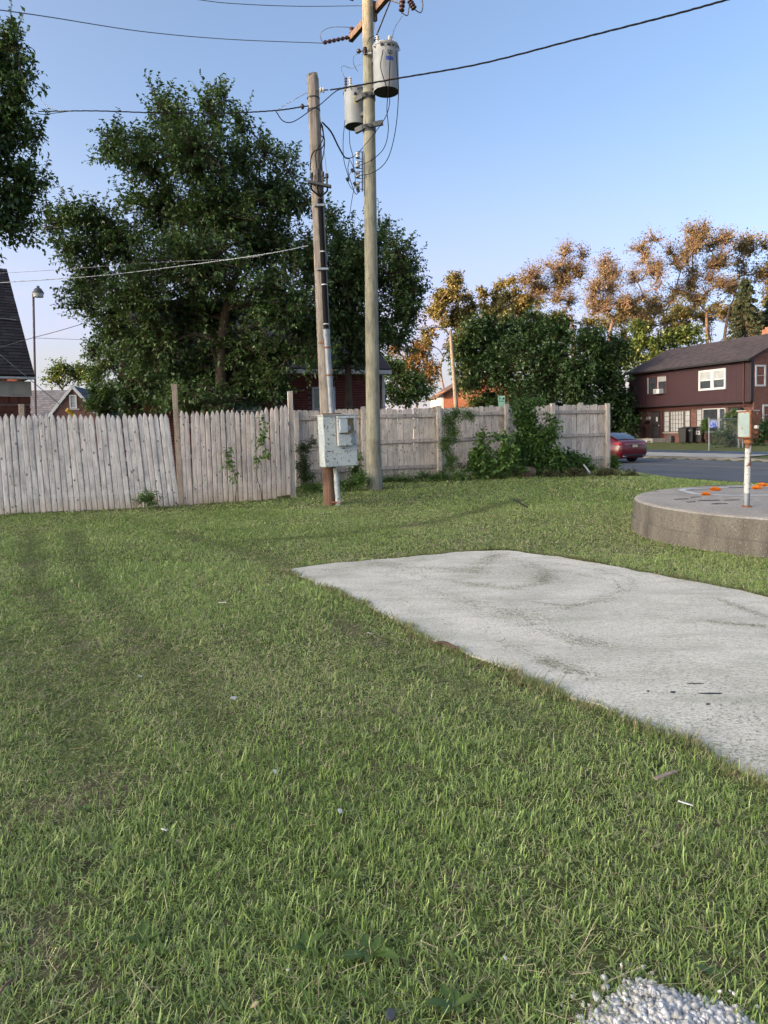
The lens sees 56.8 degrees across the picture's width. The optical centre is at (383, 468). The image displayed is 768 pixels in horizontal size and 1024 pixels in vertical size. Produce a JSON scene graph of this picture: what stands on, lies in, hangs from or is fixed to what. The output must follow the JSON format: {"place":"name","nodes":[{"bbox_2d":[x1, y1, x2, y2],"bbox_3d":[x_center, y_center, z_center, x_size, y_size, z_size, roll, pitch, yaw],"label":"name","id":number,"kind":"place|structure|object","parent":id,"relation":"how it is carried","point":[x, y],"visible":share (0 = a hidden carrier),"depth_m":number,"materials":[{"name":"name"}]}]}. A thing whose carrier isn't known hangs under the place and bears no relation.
{"place":"outdoors","nodes":[
{"label":"outdoors","id":0,"kind":"place"},
{"bbox_2d":[0,355,77,417],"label":"guy wire","id":1,"kind":"object","parent":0,"point":[69,411],"visible":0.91,"depth_m":16.34,"materials":[{"name":"metal"}]},
{"bbox_2d":[0,429,767,1023],"bbox_3d":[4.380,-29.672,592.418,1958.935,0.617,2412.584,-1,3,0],"label":"ground","id":2,"kind":"structure","parent":0,"point":[208,809],"depth_m":2.87,"materials":[{"name":"green plant"}]},
{"bbox_2d":[0,268,35,481],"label":"brick house","id":3,"kind":"structure","parent":2,"relation":"on","point":[13,381],"depth_m":19.92,"materials":[{"name":"black"}]},
{"bbox_2d":[0,0,58,265],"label":"broadleaf tree","id":4,"kind":"object","parent":2,"relation":"on","point":[17,197],"visible":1,"depth_m":14.09,"materials":[{"name":"green plant"}]},
{"bbox_2d":[32,286,43,465],"bbox_3d":[-14.425,-3.812,29.865,0.624,7.591,0.460,0,3,28],"label":"yard light","id":5,"kind":"object","parent":2,"relation":"on","point":[37,292],"visible":0.89,"depth_m":29.70,"materials":[{"name":"grey metal"}]},
{"bbox_2d":[12,386,120,456],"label":"gabled house","id":6,"kind":"structure","parent":2,"relation":"on","point":[69,398],"depth_m":45.04,"materials":[{"name":"grey"}]},
{"bbox_2d":[69,395,76,408],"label":"window","id":7,"kind":"structure","parent":6,"relation":"in","point":[72,398],"depth_m":44.79,"materials":[{"name":"white glass"}]},
{"bbox_2d":[38,357,106,389],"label":"broadleaf tree","id":8,"kind":"object","parent":2,"relation":"on","point":[61,370],"visible":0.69,"depth_m":59.78,"materials":[{"name":"green plant"}]},
{"bbox_2d":[0,404,178,513],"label":"stockade fence","id":9,"kind":"object","parent":2,"relation":"on","point":[86,430],"visible":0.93,"depth_m":13.29,"materials":[{"name":"grey wood"}]},
{"bbox_2d":[78,377,120,450],"bbox_3d":[-10.490,-1.598,26.892,1.973,3.819,1.371,0,3,14],"label":"leafy shrub","id":10,"kind":"object","parent":2,"relation":"on","point":[99,402],"visible":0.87,"depth_m":26.67,"materials":[{"name":"green plant"}]},
{"bbox_2d":[79,309,120,440],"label":"broadleaf tree","id":11,"kind":"object","parent":2,"relation":"on","point":[98,353],"visible":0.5,"depth_m":41.28,"materials":[{"name":"green plant"}]},
{"bbox_2d":[125,918,162,950],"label":"broadleaf weed","id":12,"kind":"object","parent":2,"relation":"on","point":[142,927],"visible":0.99,"depth_m":2.04,"materials":[{"name":"green plant"}]},
{"bbox_2d":[130,487,165,509],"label":"weeds","id":13,"kind":"object","parent":2,"relation":"on","point":[149,499],"visible":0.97,"depth_m":13.33,"materials":[{"name":"green plant"}]},
{"bbox_2d":[25,68,350,481],"bbox_3d":[-4.722,-4.491,16.707,7.885,9.924,4.640,-1,3,0],"label":"broadleaf tree","id":14,"kind":"object","parent":2,"relation":"on","point":[223,216],"visible":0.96,"depth_m":16.40,"materials":[{"name":"green plant"}]},
{"bbox_2d":[108,343,294,481],"bbox_3d":[-4.855,-1.647,18.461,5.173,4.562,2.072,-1,3,11],"label":"leafy shrub","id":15,"kind":"object","parent":2,"relation":"on","point":[126,399],"visible":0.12,"depth_m":18.43,"materials":[{"name":"green plant"}]},
{"bbox_2d":[172,384,295,504],"bbox_3d":[-2.961,-0.448,14.231,2.411,2.459,0.169,-2,3,-22],"label":"stockade fence","id":16,"kind":"object","parent":2,"relation":"on","point":[283,477],"visible":0.86,"depth_m":14.17,"materials":[{"name":"grey wood"}]},
{"bbox_2d":[221,447,241,502],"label":"vine","id":17,"kind":"object","parent":16,"relation":"hanging from","point":[229,461],"visible":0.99,"depth_m":13.93,"materials":[{"name":"green plant"}]},
{"bbox_2d":[254,415,271,501],"bbox_3d":[-2.429,-0.128,14.171,0.368,1.898,0.344,-1,3,0],"label":"vine","id":18,"kind":"object","parent":16,"relation":"hanging from","point":[262,437],"visible":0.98,"depth_m":14.14,"materials":[{"name":"green plant"}]},
{"bbox_2d":[119,299,391,478],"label":"brick house","id":19,"kind":"structure","parent":2,"relation":"on","point":[307,399],"depth_m":21.12,"materials":[{"name":"red brick"}]},
{"bbox_2d":[233,394,260,428],"bbox_3d":[-3.958,-1.669,20.527,0.800,1.050,0.100,-2,3,-20],"label":"window","id":20,"kind":"structure","parent":19,"relation":"in","point":[243,405],"depth_m":20.52,"materials":[{"name":"grey glass"}]},
{"bbox_2d":[311,387,335,414],"bbox_3d":[-1.809,-1.780,21.307,0.720,1.300,0.100,-2,3,-20],"label":"window","id":21,"kind":"structure","parent":19,"relation":"in","point":[315,390],"depth_m":21.21,"materials":[{"name":"grey glass"}]},
{"bbox_2d":[288,930,323,956],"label":"broadleaf weed","id":22,"kind":"object","parent":2,"relation":"on","point":[316,936],"visible":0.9,"depth_m":1.99,"materials":[{"name":"green plant"}]},
{"bbox_2d":[295,435,317,486],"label":"vine","id":23,"kind":"object","parent":2,"relation":"on","point":[302,463],"visible":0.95,"depth_m":16.58,"materials":[{"name":"green plant"}]},
{"bbox_2d":[300,72,341,505],"bbox_3d":[-1.166,-3.122,13.202,0.595,8.247,0.369,-1,3,0],"label":"service pole","id":24,"kind":"object","parent":2,"relation":"on","point":[331,489],"visible":0.84,"depth_m":13.10,"materials":[{"name":"wood"}]},
{"bbox_2d":[0,245,307,282],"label":"cable","id":25,"kind":"object","parent":24,"relation":"attached to","point":[160,268],"visible":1,"depth_m":14.53,"materials":[{"name":"rubber"}]},
{"bbox_2d":[7,254,266,272],"bbox_3d":[-5.928,-4.451,15.639,8.902,0.780,0.233,1,3,30],"label":"cable","id":26,"kind":"object","parent":25,"relation":"attached to","point":[134,263],"visible":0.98,"depth_m":15.43,"materials":[{"name":"metal"}]},
{"bbox_2d":[38,106,300,113],"bbox_3d":[-4.540,-7.221,14.265,6.674,1.248,0.133,0,3,23],"label":"cable","id":27,"kind":"object","parent":24,"relation":"attached to","point":[174,112],"visible":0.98,"depth_m":14.06,"materials":[{"name":"black rubber"}]},
{"bbox_2d":[317,413,357,467],"bbox_3d":[-0.833,-0.525,13.102,0.667,0.982,0.570,-4,4,-20],"label":"meter cabinet","id":28,"kind":"object","parent":24,"relation":"attached to","point":[337,434],"visible":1,"depth_m":12.96,"materials":[{"name":"grey metal"}]},
{"bbox_2d":[330,0,727,90],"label":"cable","id":29,"kind":"object","parent":24,"relation":"attached to","point":[650,20],"visible":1,"depth_m":10.35,"materials":[{"name":"black rubber"}]},
{"bbox_2d":[296,470,374,492],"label":"weeds","id":30,"kind":"object","parent":2,"relation":"on","point":[360,480],"visible":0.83,"depth_m":15.61,"materials":[{"name":"green plant"}]},
{"bbox_2d":[344,449,364,482],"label":"vine","id":31,"kind":"object","parent":2,"relation":"on","point":[354,470],"visible":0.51,"depth_m":17.00,"materials":[{"name":"green plant"}]},
{"bbox_2d":[338,934,398,962],"bbox_3d":[-0.041,1.319,1.945,0.164,0.029,0.120,-1,3,0],"label":"broadleaf weed","id":32,"kind":"object","parent":2,"relation":"on","point":[384,952],"visible":0.99,"depth_m":1.94,"materials":[{"name":"green plant"}]},
{"bbox_2d":[309,191,435,413],"bbox_3d":[-0.362,-3.476,18.404,3.511,7.792,3.045,-2,3,-8],"label":"broadleaf tree","id":33,"kind":"object","parent":2,"relation":"on","point":[399,272],"visible":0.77,"depth_m":18.03,"materials":[{"name":"green plant"}]},
{"bbox_2d":[323,0,422,489],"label":"utility pole","id":34,"kind":"object","parent":2,"relation":"on","point":[371,9],"visible":0.98,"depth_m":15.55,"materials":[{"name":"brown wood"}]},
{"bbox_2d":[0,9,324,43],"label":"cable","id":35,"kind":"object","parent":34,"relation":"attached to","point":[148,32],"visible":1,"depth_m":13.03,"materials":[{"name":"rubber"}]},
{"bbox_2d":[201,0,361,6],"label":"cable","id":36,"kind":"object","parent":34,"relation":"attached to","point":[275,5],"visible":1,"depth_m":14.05,"materials":[{"name":"rubber"}]},
{"bbox_2d":[343,77,362,130],"bbox_3d":[-0.625,-8.175,15.825,0.565,1.066,0.607,-1,3,0],"label":"pole transformer","id":37,"kind":"object","parent":34,"relation":"attached to","point":[353,110],"visible":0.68,"depth_m":15.68,"materials":[{"name":"metal"}]},
{"bbox_2d":[359,52,398,175],"bbox_3d":[-0.137,-7.571,15.169,1.001,2.441,0.109,0,3,25],"label":"cable","id":38,"kind":"object","parent":34,"relation":"attached to","point":[396,120],"visible":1,"depth_m":15.02,"materials":[{"name":"black rubber"}]},
{"bbox_2d":[371,35,398,97],"bbox_3d":[0.013,-8.654,15.178,0.639,1.199,0.592,-1,3,0],"label":"pole transformer","id":39,"kind":"object","parent":34,"relation":"attached to","point":[385,46],"visible":0.97,"depth_m":14.98,"materials":[{"name":"metal"}]},
{"bbox_2d":[385,1008,395,1020],"bbox_3d":[0.016,1.326,1.724,0.025,0.013,0.025,16,32,-1],"label":"bottle cap","id":40,"kind":"object","parent":2,"relation":"on","point":[390,1014],"visible":1,"depth_m":1.72,"materials":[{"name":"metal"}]},
{"bbox_2d":[381,352,437,408],"bbox_3d":[0.896,-2.499,29.868,2.718,4.830,1.890,-1,3,11],"label":"broadleaf tree","id":41,"kind":"object","parent":2,"relation":"on","point":[417,388],"visible":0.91,"depth_m":29.47,"materials":[{"name":"green plant"}]},
{"bbox_2d":[399,974,421,991],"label":"broadleaf weed","id":42,"kind":"object","parent":2,"relation":"on","point":[416,982],"visible":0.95,"depth_m":1.84,"materials":[{"name":"green plant"}]},
{"bbox_2d":[388,335,442,407],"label":"broadleaf tree","id":43,"kind":"object","parent":2,"relation":"on","point":[428,365],"visible":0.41,"depth_m":78.69,"materials":[{"name":"orange plant"}]},
{"bbox_2d":[382,469,470,482],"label":"weeds","id":44,"kind":"object","parent":2,"relation":"on","point":[458,475],"visible":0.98,"depth_m":17.31,"materials":[{"name":"green plant"}]},
{"bbox_2d":[415,326,459,442],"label":"street light","id":45,"kind":"object","parent":2,"relation":"on","point":[455,397],"visible":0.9,"depth_m":57.52,"materials":[{"name":"metal"}]},
{"bbox_2d":[416,270,480,388],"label":"broadleaf tree","id":46,"kind":"object","parent":2,"relation":"on","point":[437,309],"visible":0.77,"depth_m":82.33,"materials":[{"name":"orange plant"}]},
{"bbox_2d":[425,983,474,1014],"bbox_3d":[0.162,1.326,1.767,0.096,0.024,0.103,1,4,39],"label":"broadleaf weed","id":47,"kind":"object","parent":2,"relation":"on","point":[454,1000],"visible":0.99,"depth_m":1.77,"materials":[{"name":"green plant"}]},
{"bbox_2d":[293,403,609,486],"bbox_3d":[2.039,-0.656,18.466,9.047,2.048,0.265,-2,3,-20],"label":"board fence","id":48,"kind":"object","parent":2,"relation":"on","point":[593,420],"visible":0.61,"depth_m":18.13,"materials":[{"name":"grey wood"}]},
{"bbox_2d":[397,374,510,444],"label":"brick cottage","id":49,"kind":"structure","parent":2,"relation":"on","point":[444,398],"depth_m":65.89,"materials":[{"name":"brown"}]},
{"bbox_2d":[435,405,478,480],"bbox_3d":[1.808,-0.569,17.454,1.108,2.036,0.505,-1,3,0],"label":"fence sapling","id":50,"kind":"object","parent":2,"relation":"on","point":[447,441],"visible":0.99,"depth_m":17.41,"materials":[{"name":"green plant"}]},
{"bbox_2d":[441,307,526,407],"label":"broadleaf tree","id":51,"kind":"object","parent":2,"relation":"on","point":[475,347],"visible":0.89,"depth_m":58.42,"materials":[{"name":"green plant"}]},
{"bbox_2d":[458,426,529,479],"bbox_3d":[2.732,-0.313,17.607,1.786,1.479,0.740,-1,3,0],"label":"vine thicket","id":52,"kind":"object","parent":2,"relation":"on","point":[478,464],"visible":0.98,"depth_m":17.54,"materials":[{"name":"green plant"}]},
{"bbox_2d":[475,272,535,320],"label":"broadleaf tree","id":53,"kind":"object","parent":2,"relation":"on","point":[503,298],"visible":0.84,"depth_m":83.94,"materials":[{"name":"orange plant"}]},
{"bbox_2d":[480,295,566,325],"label":"broadleaf tree","id":54,"kind":"object","parent":2,"relation":"on","point":[539,305],"visible":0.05,"depth_m":93.55,"materials":[{"name":"orange plant"}]},
{"bbox_2d":[513,466,535,476],"bbox_3d":[3.551,0.080,17.943,0.539,0.298,0.299,-1,3,0],"label":"log","id":55,"kind":"object","parent":2,"relation":"on","point":[531,472],"visible":0.63,"depth_m":17.84,"materials":[{"name":"brown wood"}]},
{"bbox_2d":[286,550,767,780],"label":"concrete slab","id":56,"kind":"structure","parent":2,"relation":"on","point":[735,663],"depth_m":5.06,"materials":[{"name":"grey concrete"}]},
{"bbox_2d":[314,551,767,775],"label":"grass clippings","id":57,"kind":"object","parent":56,"relation":"on","point":[751,611],"depth_m":5.30,"materials":[{"name":"plant"}]},
{"bbox_2d":[496,303,583,408],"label":"broadleaf tree","id":58,"kind":"object","parent":2,"relation":"on","point":[533,364],"visible":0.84,"depth_m":55.47,"materials":[{"name":"green plant"}]},
{"bbox_2d":[508,392,571,475],"bbox_3d":[3.860,-0.790,18.104,1.782,2.281,0.778,-1,3,0],"label":"bush","id":59,"kind":"object","parent":2,"relation":"on","point":[538,452],"visible":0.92,"depth_m":17.98,"materials":[{"name":"green plant"}]},
{"bbox_2d":[511,233,596,348],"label":"broadleaf tree","id":60,"kind":"object","parent":2,"relation":"on","point":[536,288],"visible":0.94,"depth_m":82.57,"materials":[{"name":"orange plant"}]},
{"bbox_2d":[486,382,639,437],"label":"leafy shrub","id":61,"kind":"object","parent":2,"relation":"on","point":[635,412],"visible":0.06,"depth_m":57.35,"materials":[{"name":"green plant"}]},
{"bbox_2d":[551,446,598,472],"bbox_3d":[5.043,-0.118,18.925,1.409,0.951,0.549,-1,3,0],"label":"weed clump","id":62,"kind":"object","parent":2,"relation":"on","point":[578,461],"visible":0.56,"depth_m":18.86,"materials":[{"name":"green plant"}]},
{"bbox_2d":[537,466,638,477],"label":"weeds","id":63,"kind":"object","parent":2,"relation":"on","point":[604,472],"visible":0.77,"depth_m":17.80,"materials":[{"name":"green plant"}]},
{"bbox_2d":[413,449,767,461],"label":"kerb","id":64,"kind":"structure","parent":2,"relation":"on","point":[719,458],"depth_m":34.96,"materials":[{"name":"concrete"}]},
{"bbox_2d":[547,321,642,434],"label":"broadleaf tree","id":65,"kind":"object","parent":2,"relation":"on","point":[598,366],"visible":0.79,"depth_m":53.96,"materials":[{"name":"green plant"}]},
{"bbox_2d":[577,294,644,339],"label":"broadleaf tree","id":66,"kind":"object","parent":2,"relation":"on","point":[596,324],"visible":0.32,"depth_m":95.65,"materials":[{"name":"orange plant"}]},
{"bbox_2d":[607,451,623,468],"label":"weeds","id":67,"kind":"object","parent":2,"relation":"on","point":[614,462],"visible":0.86,"depth_m":19.93,"materials":[{"name":"green plant"}]},
{"bbox_2d":[578,224,683,339],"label":"broadleaf tree","id":68,"kind":"object","parent":2,"relation":"on","point":[608,273],"visible":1,"depth_m":78.76,"materials":[{"name":"orange plant"}]},
{"bbox_2d":[560,961,759,1023],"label":"white stones","id":69,"kind":"object","parent":2,"relation":"on","point":[662,1005],"visible":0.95,"depth_m":1.73,"materials":[{"name":"white gravel"}]},
{"bbox_2d":[654,770,677,779],"bbox_3d":[1.130,1.229,2.850,0.122,0.008,0.020,-3,3,-29],"label":"wood scrap","id":70,"kind":"object","parent":2,"relation":"on","point":[664,775],"visible":1,"depth_m":2.84,"materials":[{"name":"beige wood"}]},
{"bbox_2d":[621,317,712,371],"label":"broadleaf tree","id":71,"kind":"object","parent":2,"relation":"on","point":[642,340],"visible":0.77,"depth_m":77.06,"materials":[{"name":"green plant"}]},
{"bbox_2d":[628,293,737,331],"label":"broadleaf tree","id":72,"kind":"object","parent":2,"relation":"on","point":[679,314],"visible":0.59,"depth_m":90.17,"materials":[{"name":"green plant"}]},
{"bbox_2d":[678,427,689,442],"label":"wheelie bin","id":73,"kind":"object","parent":2,"relation":"on","point":[683,433],"visible":1,"depth_m":49.23,"materials":[{"name":"black paint"}]},
{"bbox_2d":[688,427,697,442],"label":"wheelie bin","id":74,"kind":"object","parent":2,"relation":"on","point":[692,434],"visible":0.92,"depth_m":49.17,"materials":[{"name":"black paint"}]},
{"bbox_2d":[623,327,767,442],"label":"two storey house","id":75,"kind":"structure","parent":2,"relation":"on","point":[688,386],"depth_m":50.67,"materials":[{"name":"red"}]},
{"bbox_2d":[647,376,656,394],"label":"window","id":76,"kind":"structure","parent":75,"relation":"in","point":[650,382],"depth_m":54.45,"materials":[{"name":"white glass"}]},
{"bbox_2d":[652,411,659,437],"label":"door","id":77,"kind":"structure","parent":75,"relation":"in","point":[655,415],"depth_m":54.81,"materials":[{"name":"black paint"}]},
{"bbox_2d":[657,375,666,393],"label":"window","id":78,"kind":"structure","parent":75,"relation":"in","point":[662,380],"depth_m":53.25,"materials":[{"name":"white glass"}]},
{"bbox_2d":[663,411,669,431],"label":"window","id":79,"kind":"structure","parent":75,"relation":"in","point":[666,414],"depth_m":53.85,"materials":[{"name":"white glass"}]},
{"bbox_2d":[670,410,683,431],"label":"window","id":80,"kind":"structure","parent":75,"relation":"in","point":[676,417],"depth_m":52.89,"materials":[{"name":"white glass"}]},
{"bbox_2d":[684,410,690,426],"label":"window","id":81,"kind":"structure","parent":75,"relation":"in","point":[687,413],"depth_m":51.84,"materials":[{"name":"white glass"}]},
{"bbox_2d":[698,370,711,390],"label":"window","id":82,"kind":"structure","parent":75,"relation":"in","point":[705,376],"depth_m":49.41,"materials":[{"name":"white paint"}]},
{"bbox_2d":[702,408,718,431],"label":"window","id":83,"kind":"structure","parent":75,"relation":"in","point":[706,413],"depth_m":49.73,"materials":[{"name":"white paint"}]},
{"bbox_2d":[712,368,725,389],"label":"window","id":84,"kind":"structure","parent":75,"relation":"in","point":[718,375],"depth_m":48.25,"materials":[{"name":"white paint"}]},
{"bbox_2d":[719,408,725,431],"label":"window","id":85,"kind":"structure","parent":75,"relation":"in","point":[721,410],"depth_m":48.89,"materials":[{"name":"white paint"}]},
{"bbox_2d":[755,365,765,385],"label":"window","id":86,"kind":"structure","parent":75,"relation":"in","point":[756,366],"depth_m":45.96,"materials":[{"name":"white paint"}]},
{"bbox_2d":[631,485,767,558],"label":"round concrete base","id":87,"kind":"object","parent":2,"relation":"on","point":[722,520],"visible":0.94,"depth_m":8.58,"materials":[{"name":"grey concrete"}]},
{"bbox_2d":[736,410,759,506],"bbox_3d":[4.422,-0.115,8.609,0.188,1.175,0.221,-3,4,-32],"label":"post","id":88,"kind":"object","parent":87,"relation":"on","point":[748,426],"visible":1,"depth_m":8.58,"materials":[{"name":"white metal"}]},
{"bbox_2d":[694,427,704,442],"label":"wheelie bin","id":89,"kind":"object","parent":2,"relation":"on","point":[699,436],"visible":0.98,"depth_m":49.19,"materials":[{"name":"black paint"}]},
{"bbox_2d":[657,211,744,342],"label":"broadleaf tree","id":90,"kind":"object","parent":2,"relation":"on","point":[695,242],"visible":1,"depth_m":80.27,"materials":[{"name":"orange plant"}]},
{"bbox_2d":[699,417,708,442],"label":"leafy shrub","id":91,"kind":"object","parent":2,"relation":"on","point":[704,424],"visible":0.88,"depth_m":48.91,"materials":[{"name":"green plant"}]},
{"bbox_2d":[657,288,767,342],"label":"broadleaf tree","id":92,"kind":"object","parent":2,"relation":"on","point":[713,314],"visible":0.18,"depth_m":95.07,"materials":[{"name":"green plant"}]},
{"bbox_2d":[695,963,729,981],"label":"broadleaf weed","id":93,"kind":"object","parent":2,"relation":"on","point":[705,967],"visible":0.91,"depth_m":1.85,"materials":[{"name":"green plant"}]},
{"bbox_2d":[706,420,743,447],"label":"leafy shrub","id":94,"kind":"object","parent":2,"relation":"on","point":[723,440],"visible":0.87,"depth_m":41.84,"materials":[{"name":"green plant"}]},
{"bbox_2d":[708,418,742,450],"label":"chain link fence","id":95,"kind":"object","parent":2,"relation":"on","point":[712,424],"visible":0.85,"depth_m":40.41,"materials":[{"name":"metal"}]},
{"bbox_2d":[720,406,737,429],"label":"leafy shrub","id":96,"kind":"object","parent":2,"relation":"on","point":[733,414],"visible":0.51,"depth_m":45.87,"materials":[{"name":"green plant"}]},
{"bbox_2d":[711,226,767,340],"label":"broadleaf tree","id":97,"kind":"object","parent":2,"relation":"on","point":[744,247],"visible":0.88,"depth_m":82.74,"materials":[{"name":"orange plant"}]},
{"bbox_2d":[724,277,764,339],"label":"spruce tree","id":98,"kind":"object","parent":2,"relation":"on","point":[744,296],"visible":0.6,"depth_m":70.98,"materials":[{"name":"green plant"}]},
{"bbox_2d":[751,414,767,445],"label":"leafy shrub","id":99,"kind":"object","parent":2,"relation":"on","point":[763,433],"visible":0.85,"depth_m":41.70,"materials":[{"name":"green plant"}]},
{"bbox_2d":[758,298,767,330],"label":"spruce tree","id":100,"kind":"object","parent":2,"relation":"on","point":[764,314],"visible":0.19,"depth_m":73.37,"materials":[{"name":"green plant"}]},
{"bbox_2d":[0,0,767,430],"label":"sky","id":101,"kind":"structure","parent":0,"point":[600,140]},
{"bbox_2d":[413,445,767,454],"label":"sidewalk","id":102,"kind":"structure","parent":0,"point":[717,452],"depth_m":39.11,"materials":[{"name":"concrete"}]},
{"bbox_2d":[434,457,767,482],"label":"road","id":103,"kind":"structure","parent":0,"point":[722,470],"depth_m":28.16,"materials":[{"name":"grey asphalt"}]},
{"bbox_2d":[576,432,646,461],"bbox_3d":[10.694,-1.076,35.510,1.888,1.475,4.872,-3,3,-27],"label":"parked car","id":104,"kind":"object","parent":103,"relation":"on","point":[628,447],"visible":0.42,"depth_m":33.44,"materials":[{"name":"red paint"}]},
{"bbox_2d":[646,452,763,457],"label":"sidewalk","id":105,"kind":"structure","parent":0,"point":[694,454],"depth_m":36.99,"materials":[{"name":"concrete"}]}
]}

